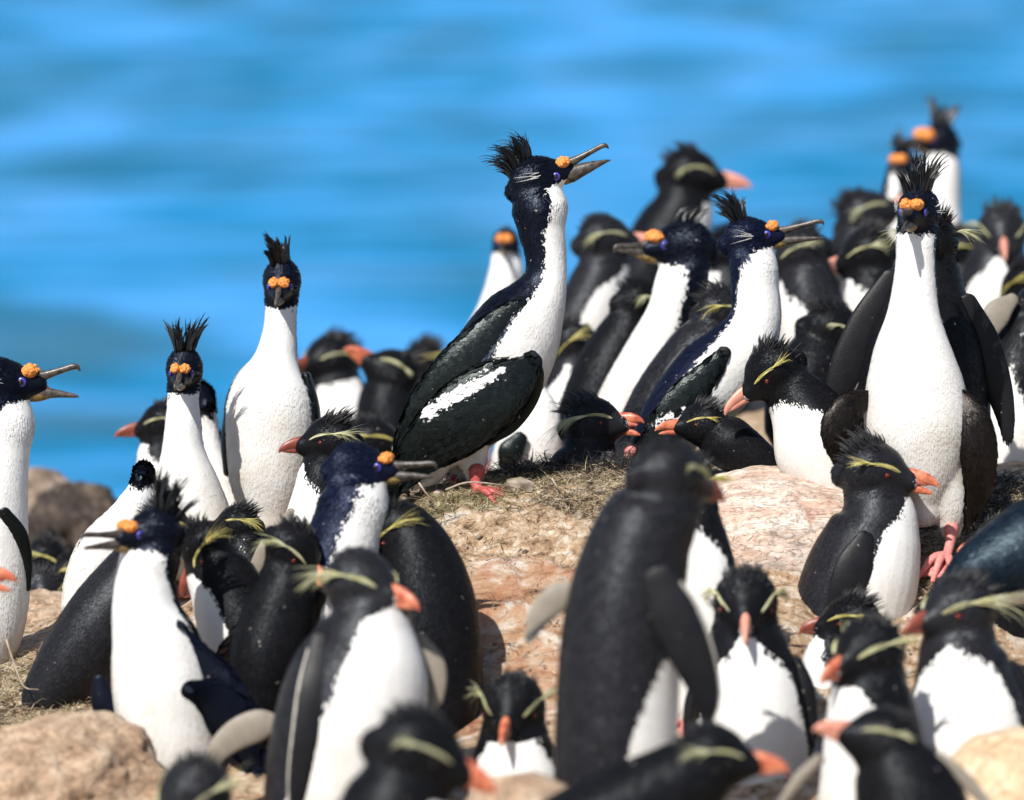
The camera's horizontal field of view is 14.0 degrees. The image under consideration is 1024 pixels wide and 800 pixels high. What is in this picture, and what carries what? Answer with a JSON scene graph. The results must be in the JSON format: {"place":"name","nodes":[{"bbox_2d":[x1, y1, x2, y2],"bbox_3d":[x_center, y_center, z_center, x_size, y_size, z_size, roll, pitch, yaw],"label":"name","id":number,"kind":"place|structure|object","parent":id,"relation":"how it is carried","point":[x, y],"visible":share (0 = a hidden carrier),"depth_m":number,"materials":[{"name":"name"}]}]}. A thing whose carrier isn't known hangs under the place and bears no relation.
{"place":"outdoors","nodes":[
{"label":"outdoors","id":0,"kind":"place"},
{"bbox_2d":[0,0,1023,498],"bbox_3d":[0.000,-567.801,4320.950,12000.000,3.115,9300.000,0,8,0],"label":"sea","id":1,"kind":"structure","parent":0,"point":[166,162],"depth_m":510.74,"materials":[{"name":"liquid"}]},
{"bbox_2d":[0,401,1023,799],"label":"ground","id":2,"kind":"structure","parent":0,"point":[512,583],"depth_m":7.71,"materials":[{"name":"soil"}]},
{"bbox_2d":[0,567,17,591],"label":"rockhopper penguin","id":3,"kind":"object","parent":2,"relation":"on","point":[5,574],"visible":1,"depth_m":7.19,"materials":[{"name":"orange"}]},
{"bbox_2d":[0,356,80,666],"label":"crested shag","id":4,"kind":"object","parent":2,"relation":"on","point":[22,387],"visible":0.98,"depth_m":7.91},
{"bbox_2d":[26,588,61,623],"bbox_3d":[-0.937,0.448,8.499,0.284,0.100,0.280,7,11,43],"label":"boulder","id":5,"kind":"object","parent":2,"relation":"on","point":[45,604],"visible":0.22,"depth_m":8.46,"materials":[{"name":"beige stone"}]},
{"bbox_2d":[30,559,63,591],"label":"rockhopper penguin","id":6,"kind":"object","parent":2,"relation":"on","point":[47,577],"visible":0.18,"depth_m":8.67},
{"bbox_2d":[29,529,65,569],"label":"rockhopper penguin","id":7,"kind":"object","parent":2,"relation":"on","point":[45,547],"visible":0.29,"depth_m":8.92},
{"bbox_2d":[28,467,70,513],"bbox_3d":[-1.135,0.261,10.197,0.181,0.197,0.189,4,9,26],"label":"boulder","id":8,"kind":"object","parent":2,"relation":"on","point":[40,479],"visible":0.2,"depth_m":10.14,"materials":[{"name":"beige stone"}]},
{"bbox_2d":[28,514,72,551],"bbox_3d":[-1.182,0.385,9.796,0.338,0.254,0.326,0,8,0],"label":"boulder","id":9,"kind":"object","parent":2,"relation":"on","point":[38,524],"visible":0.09,"depth_m":9.74,"materials":[{"name":"brown stone"}]},
{"bbox_2d":[55,546,75,579],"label":"rockhopper penguin","id":10,"kind":"object","parent":2,"relation":"on","point":[63,559],"visible":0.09,"depth_m":8.77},
{"bbox_2d":[29,481,116,550],"bbox_3d":[-1.045,0.330,10.004,0.267,0.265,0.278,0,8,0],"label":"boulder","id":11,"kind":"object","parent":2,"relation":"on","point":[75,510],"visible":0.36,"depth_m":9.92,"materials":[{"name":"brown stone"}]},
{"bbox_2d":[0,710,163,799],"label":"boulder","id":12,"kind":"object","parent":2,"relation":"on","point":[95,755],"visible":0.98,"depth_m":7.00,"materials":[{"name":"beige stone"}]},
{"bbox_2d":[21,494,188,709],"bbox_3d":[-0.737,0.392,7.725,0.373,0.444,0.174,0,8,0],"label":"rockhopper penguin","id":13,"kind":"object","parent":2,"relation":"on","point":[73,658],"visible":0.4,"depth_m":7.66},
{"bbox_2d":[61,458,155,611],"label":"crested shag","id":14,"kind":"object","parent":2,"relation":"on","point":[83,565],"visible":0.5,"depth_m":7.92,"materials":[{"name":"white"}]},
{"bbox_2d":[114,395,167,472],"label":"rockhopper penguin","id":15,"kind":"object","parent":2,"relation":"on","point":[147,429],"visible":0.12,"depth_m":8.87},
{"bbox_2d":[80,463,267,777],"bbox_3d":[-0.583,0.461,7.248,0.292,0.690,0.230,7,11,43],"label":"crested shag","id":16,"kind":"object","parent":2,"relation":"on","point":[178,684],"visible":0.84,"depth_m":7.25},
{"bbox_2d":[156,313,228,597],"bbox_3d":[-0.627,0.115,8.098,0.189,0.566,0.189,7,11,41],"label":"crested shag","id":17,"kind":"object","parent":2,"relation":"on","point":[183,452],"visible":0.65,"depth_m":8.09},
{"bbox_2d":[155,746,255,799],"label":"rockhopper penguin","id":18,"kind":"object","parent":2,"relation":"on","point":[194,776],"visible":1,"depth_m":6.37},
{"bbox_2d":[199,378,235,505],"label":"crested shag","id":19,"kind":"object","parent":2,"relation":"on","point":[209,419],"visible":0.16,"depth_m":8.58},
{"bbox_2d":[179,511,259,651],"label":"rockhopper penguin","id":20,"kind":"object","parent":2,"relation":"on","point":[220,575],"visible":0.39,"depth_m":7.46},
{"bbox_2d":[205,710,273,764],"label":"rockhopper penguin","id":21,"kind":"object","parent":2,"relation":"on","point":[240,732],"visible":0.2,"depth_m":7.04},
{"bbox_2d":[215,498,265,572],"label":"rockhopper penguin","id":22,"kind":"object","parent":2,"relation":"on","point":[245,522],"visible":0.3,"depth_m":7.92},
{"bbox_2d":[221,230,320,527],"bbox_3d":[-0.481,-0.017,8.285,0.194,0.642,0.192,-4,9,-25],"label":"crested shag","id":23,"kind":"object","parent":2,"relation":"on","point":[271,406],"visible":0.85,"depth_m":8.24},
{"bbox_2d":[228,511,323,741],"bbox_3d":[-0.425,0.399,7.383,0.179,0.406,0.148,-5,9,-30],"label":"rockhopper penguin","id":24,"kind":"object","parent":2,"relation":"on","point":[274,628],"visible":0.72,"depth_m":7.33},
{"bbox_2d":[251,404,366,572],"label":"rockhopper penguin","id":25,"kind":"object","parent":2,"relation":"on","point":[317,442],"visible":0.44,"depth_m":7.81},
{"bbox_2d":[216,438,436,661],"bbox_3d":[-0.355,0.337,7.436,0.442,0.535,0.168,-2,8,-12],"label":"crested shag","id":26,"kind":"object","parent":2,"relation":"on","point":[351,505],"visible":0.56,"depth_m":7.41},
{"bbox_2d":[298,324,366,418],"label":"rockhopper penguin","id":27,"kind":"object","parent":2,"relation":"on","point":[329,364],"visible":0.31,"depth_m":9.84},
{"bbox_2d":[263,544,446,799],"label":"rockhopper penguin","id":28,"kind":"object","parent":2,"relation":"on","point":[364,652],"visible":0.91,"depth_m":6.77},
{"bbox_2d":[351,408,403,494],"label":"rockhopper penguin","id":29,"kind":"object","parent":2,"relation":"on","point":[378,433],"visible":0.23,"depth_m":8.96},
{"bbox_2d":[343,346,427,493],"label":"rockhopper penguin","id":30,"kind":"object","parent":2,"relation":"on","point":[392,376],"visible":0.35,"depth_m":9.55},
{"bbox_2d":[340,697,495,799],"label":"rockhopper penguin","id":31,"kind":"object","parent":2,"relation":"on","point":[411,750],"visible":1,"depth_m":6.06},
{"bbox_2d":[418,482,435,502],"bbox_3d":[-0.165,0.176,7.912,0.014,0.034,0.050,-7,11,-41],"label":"twig","id":32,"kind":"object","parent":2,"relation":"on","point":[421,486],"visible":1,"depth_m":7.90,"materials":[{"name":"beige wood"}]},
{"bbox_2d":[406,331,449,483],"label":"rockhopper penguin","id":33,"kind":"object","parent":2,"relation":"on","point":[430,347],"visible":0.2,"depth_m":10.87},
{"bbox_2d":[378,493,482,732],"bbox_3d":[-0.165,0.465,7.468,0.225,0.602,0.211,5,9,30],"label":"rockhopper penguin","id":34,"kind":"object","parent":2,"relation":"on","point":[419,552],"visible":0.51,"depth_m":7.41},
{"bbox_2d":[445,481,517,490],"bbox_3d":[-0.055,0.163,7.926,0.142,0.022,0.029,-1,8,-8],"label":"twig","id":35,"kind":"object","parent":2,"relation":"on","point":[451,487],"visible":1,"depth_m":7.92,"materials":[{"name":"beige wood"}]},
{"bbox_2d":[475,223,522,472],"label":"crested shag","id":36,"kind":"object","parent":2,"relation":"on","point":[506,268],"visible":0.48,"depth_m":9.97,"materials":[{"name":"white"}]},
{"bbox_2d":[387,129,610,503],"bbox_3d":[-0.036,-0.158,7.984,0.451,0.716,0.229,0,8,0],"label":"crested shag","id":37,"kind":"object","parent":2,"relation":"on","point":[476,391],"visible":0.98,"depth_m":7.94,"materials":[{"name":"black"}]},
{"bbox_2d":[464,665,556,799],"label":"rockhopper penguin","id":38,"kind":"object","parent":2,"relation":"on","point":[514,736],"visible":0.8,"depth_m":6.93,"materials":[{"name":"black"}]},
{"bbox_2d":[0,457,1023,799],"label":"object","id":39,"kind":"object","parent":2,"relation":"on","point":[570,505],"visible":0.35,"depth_m":7.93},
{"bbox_2d":[551,477,569,489],"bbox_3d":[0.090,0.161,7.937,0.042,0.022,0.014,5,10,34],"label":"twig","id":40,"kind":"object","parent":39,"relation":"on","point":[554,482],"visible":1,"depth_m":7.93,"materials":[{"name":"beige wood"}]},
{"bbox_2d":[0,456,1023,795],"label":"straw","id":41,"kind":"object","parent":2,"relation":"on","point":[548,496],"visible":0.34,"depth_m":7.93,"materials":[{"name":"brown plant"}]},
{"bbox_2d":[5,639,38,689],"bbox_3d":[-0.909,0.488,7.660,0.019,0.080,0.108,-6,10,-38],"label":"twig","id":42,"kind":"object","parent":41,"relation":"on","point":[9,649],"visible":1,"depth_m":7.66,"materials":[{"name":"beige wood"}]},
{"bbox_2d":[466,772,567,799],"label":"boulder","id":43,"kind":"object","parent":2,"relation":"on","point":[528,786],"visible":0.78,"depth_m":6.41,"materials":[{"name":"beige stone"}]},
{"bbox_2d":[489,386,562,469],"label":"crested shag","id":44,"kind":"object","parent":2,"relation":"on","point":[527,437],"visible":0.2,"depth_m":8.74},
{"bbox_2d":[545,314,596,406],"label":"rockhopper penguin","id":45,"kind":"object","parent":2,"relation":"on","point":[575,335],"visible":0.28,"depth_m":9.21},
{"bbox_2d":[540,387,644,463],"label":"rockhopper penguin","id":46,"kind":"object","parent":2,"relation":"on","point":[592,422],"visible":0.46,"depth_m":8.16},
{"bbox_2d":[564,211,644,331],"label":"rockhopper penguin","id":47,"kind":"object","parent":2,"relation":"on","point":[601,267],"visible":0.41,"depth_m":9.55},
{"bbox_2d":[559,270,654,441],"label":"rockhopper penguin","id":48,"kind":"object","parent":2,"relation":"on","point":[604,345],"visible":0.41,"depth_m":8.95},
{"bbox_2d":[524,432,724,785],"bbox_3d":[0.180,0.463,6.597,0.322,0.820,0.237,0,8,0],"label":"rockhopper penguin","id":49,"kind":"object","parent":2,"relation":"on","point":[636,645],"visible":0.91,"depth_m":6.52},
{"bbox_2d":[598,205,719,411],"bbox_3d":[0.294,-0.080,8.751,0.318,0.654,0.130,-2,8,-15],"label":"crested shag","id":50,"kind":"object","parent":2,"relation":"on","point":[682,251],"visible":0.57,"depth_m":8.71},
{"bbox_2d":[546,717,788,799],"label":"rockhopper penguin","id":51,"kind":"object","parent":2,"relation":"on","point":[706,760],"visible":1,"depth_m":6.26,"materials":[{"name":"black"}]},
{"bbox_2d":[615,276,731,456],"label":"rockhopper penguin","id":52,"kind":"object","parent":2,"relation":"on","point":[710,310],"visible":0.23,"depth_m":8.51,"materials":[{"name":"black"}]},
{"bbox_2d":[629,139,751,279],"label":"rockhopper penguin","id":53,"kind":"object","parent":2,"relation":"on","point":[687,175],"visible":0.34,"depth_m":10.35,"materials":[{"name":"black"}]},
{"bbox_2d":[678,449,743,735],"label":"rockhopper penguin","id":54,"kind":"object","parent":2,"relation":"on","point":[711,553],"visible":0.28,"depth_m":7.21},
{"bbox_2d":[623,187,824,457],"bbox_3d":[0.411,-0.105,8.246,0.416,0.640,0.172,-1,8,-8],"label":"crested shag","id":55,"kind":"object","parent":2,"relation":"on","point":[714,360],"visible":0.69,"depth_m":8.21,"materials":[{"name":"white"}]},
{"bbox_2d":[708,220,749,409],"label":"rockhopper penguin","id":56,"kind":"object","parent":2,"relation":"on","point":[719,269],"visible":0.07,"depth_m":9.85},
{"bbox_2d":[683,559,817,785],"bbox_3d":[0.409,0.593,7.150,0.230,0.639,0.230,0,8,0],"label":"rockhopper penguin","id":57,"kind":"object","parent":2,"relation":"on","point":[768,702],"visible":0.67,"depth_m":7.09,"materials":[{"name":"white"}]},
{"bbox_2d":[484,442,1023,530],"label":"weed","id":58,"kind":"object","parent":2,"relation":"on","point":[627,460],"visible":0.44,"depth_m":8.08,"materials":[{"name":"plant"}]},
{"bbox_2d":[716,465,843,572],"bbox_3d":[0.513,0.315,8.021,0.506,0.361,0.518,0,8,0],"label":"boulder","id":59,"kind":"object","parent":2,"relation":"on","point":[774,518],"visible":0.2,"depth_m":7.81,"materials":[{"name":"beige stone"}]},
{"bbox_2d":[655,393,776,471],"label":"rockhopper penguin","id":60,"kind":"object","parent":59,"relation":"on","point":[727,441],"visible":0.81,"depth_m":8.07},
{"bbox_2d":[724,331,864,490],"bbox_3d":[0.586,0.071,8.035,0.310,0.413,0.183,4,9,24],"label":"rockhopper penguin","id":61,"kind":"object","parent":2,"relation":"on","point":[789,389],"visible":0.48,"depth_m":7.98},
{"bbox_2d":[764,289,852,446],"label":"rockhopper penguin","id":62,"kind":"object","parent":2,"relation":"on","point":[819,328],"visible":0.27,"depth_m":8.80,"materials":[{"name":"black"}]},
{"bbox_2d":[774,215,843,343],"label":"rockhopper penguin","id":63,"kind":"object","parent":2,"relation":"on","point":[805,271],"visible":0.34,"depth_m":9.25,"materials":[{"name":"black"}]},
{"bbox_2d":[829,244,841,289],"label":"rockhopper penguin","id":64,"kind":"object","parent":2,"relation":"on","point":[834,254],"visible":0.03,"depth_m":9.65,"materials":[{"name":"black"}]},
{"bbox_2d":[799,583,886,688],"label":"rockhopper penguin","id":65,"kind":"object","parent":2,"relation":"on","point":[824,629],"visible":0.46,"depth_m":7.42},
{"bbox_2d":[829,215,895,310],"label":"rockhopper penguin","id":66,"kind":"object","parent":2,"relation":"on","point":[862,261],"visible":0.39,"depth_m":9.36,"materials":[{"name":"black"}]},
{"bbox_2d":[826,185,900,251],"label":"rockhopper penguin","id":67,"kind":"object","parent":2,"relation":"on","point":[853,207],"visible":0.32,"depth_m":10.16,"materials":[{"name":"black"}]},
{"bbox_2d":[797,422,938,619],"bbox_3d":[0.636,0.337,7.718,0.220,0.588,0.238,8,11,44],"label":"rockhopper penguin","id":68,"kind":"object","parent":2,"relation":"on","point":[869,537],"visible":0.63,"depth_m":7.66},
{"bbox_2d":[818,608,922,799],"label":"rockhopper penguin","id":69,"kind":"object","parent":2,"relation":"on","point":[864,669],"visible":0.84,"depth_m":6.77,"materials":[{"name":"black"}]},
{"bbox_2d":[779,703,988,799],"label":"rockhopper penguin","id":70,"kind":"object","parent":2,"relation":"on","point":[892,755],"visible":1,"depth_m":6.38,"materials":[{"name":"black"}]},
{"bbox_2d":[881,123,915,240],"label":"crested shag","id":71,"kind":"object","parent":2,"relation":"on","point":[899,158],"visible":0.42,"depth_m":10.47,"materials":[{"name":"white"}]},
{"bbox_2d":[820,145,998,582],"bbox_3d":[0.759,-0.071,7.766,0.267,0.798,0.258,-7,11,-42],"label":"crested shag","id":72,"kind":"object","parent":2,"relation":"on","point":[916,404],"visible":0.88,"depth_m":7.77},
{"bbox_2d":[826,202,1014,446],"bbox_3d":[0.779,-0.049,8.127,0.323,0.705,0.271,-5,10,-33],"label":"rockhopper penguin","id":73,"kind":"object","parent":2,"relation":"on","point":[975,342],"visible":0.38,"depth_m":8.10,"materials":[{"name":"black"}]},
{"bbox_2d":[889,91,961,224],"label":"crested shag","id":74,"kind":"object","parent":2,"relation":"on","point":[937,135],"visible":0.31,"depth_m":10.96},
{"bbox_2d":[903,564,1023,757],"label":"rockhopper penguin","id":75,"kind":"object","parent":2,"relation":"on","point":[969,681],"visible":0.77,"depth_m":6.94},
{"bbox_2d":[953,217,975,270],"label":"rockhopper penguin","id":76,"kind":"object","parent":2,"relation":"on","point":[965,247],"visible":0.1,"depth_m":10.05,"materials":[{"name":"black"}]},
{"bbox_2d":[913,498,1023,613],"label":"crested shag","id":77,"kind":"object","parent":2,"relation":"on","point":[994,545],"visible":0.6,"depth_m":7.23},
{"bbox_2d":[951,727,1023,799],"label":"boulder","id":78,"kind":"object","parent":2,"relation":"on","point":[992,763],"visible":0.62,"depth_m":6.66,"materials":[{"name":"beige stone"}]},
{"bbox_2d":[957,510,1023,637],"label":"rockhopper penguin","id":79,"kind":"object","parent":2,"relation":"on","point":[1012,625],"visible":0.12,"depth_m":7.61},
{"bbox_2d":[961,195,1023,309],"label":"rockhopper penguin","id":80,"kind":"object","parent":2,"relation":"on","point":[996,250],"visible":0.45,"depth_m":9.84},
{"bbox_2d":[984,288,1023,462],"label":"rockhopper penguin","id":81,"kind":"object","parent":2,"relation":"on","point":[1005,314],"visible":0.41,"depth_m":8.62,"materials":[{"name":"white"}]},
{"bbox_2d":[999,253,1023,296],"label":"rockhopper penguin","id":82,"kind":"object","parent":2,"relation":"on","point":[1013,280],"visible":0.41,"depth_m":9.37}
]}

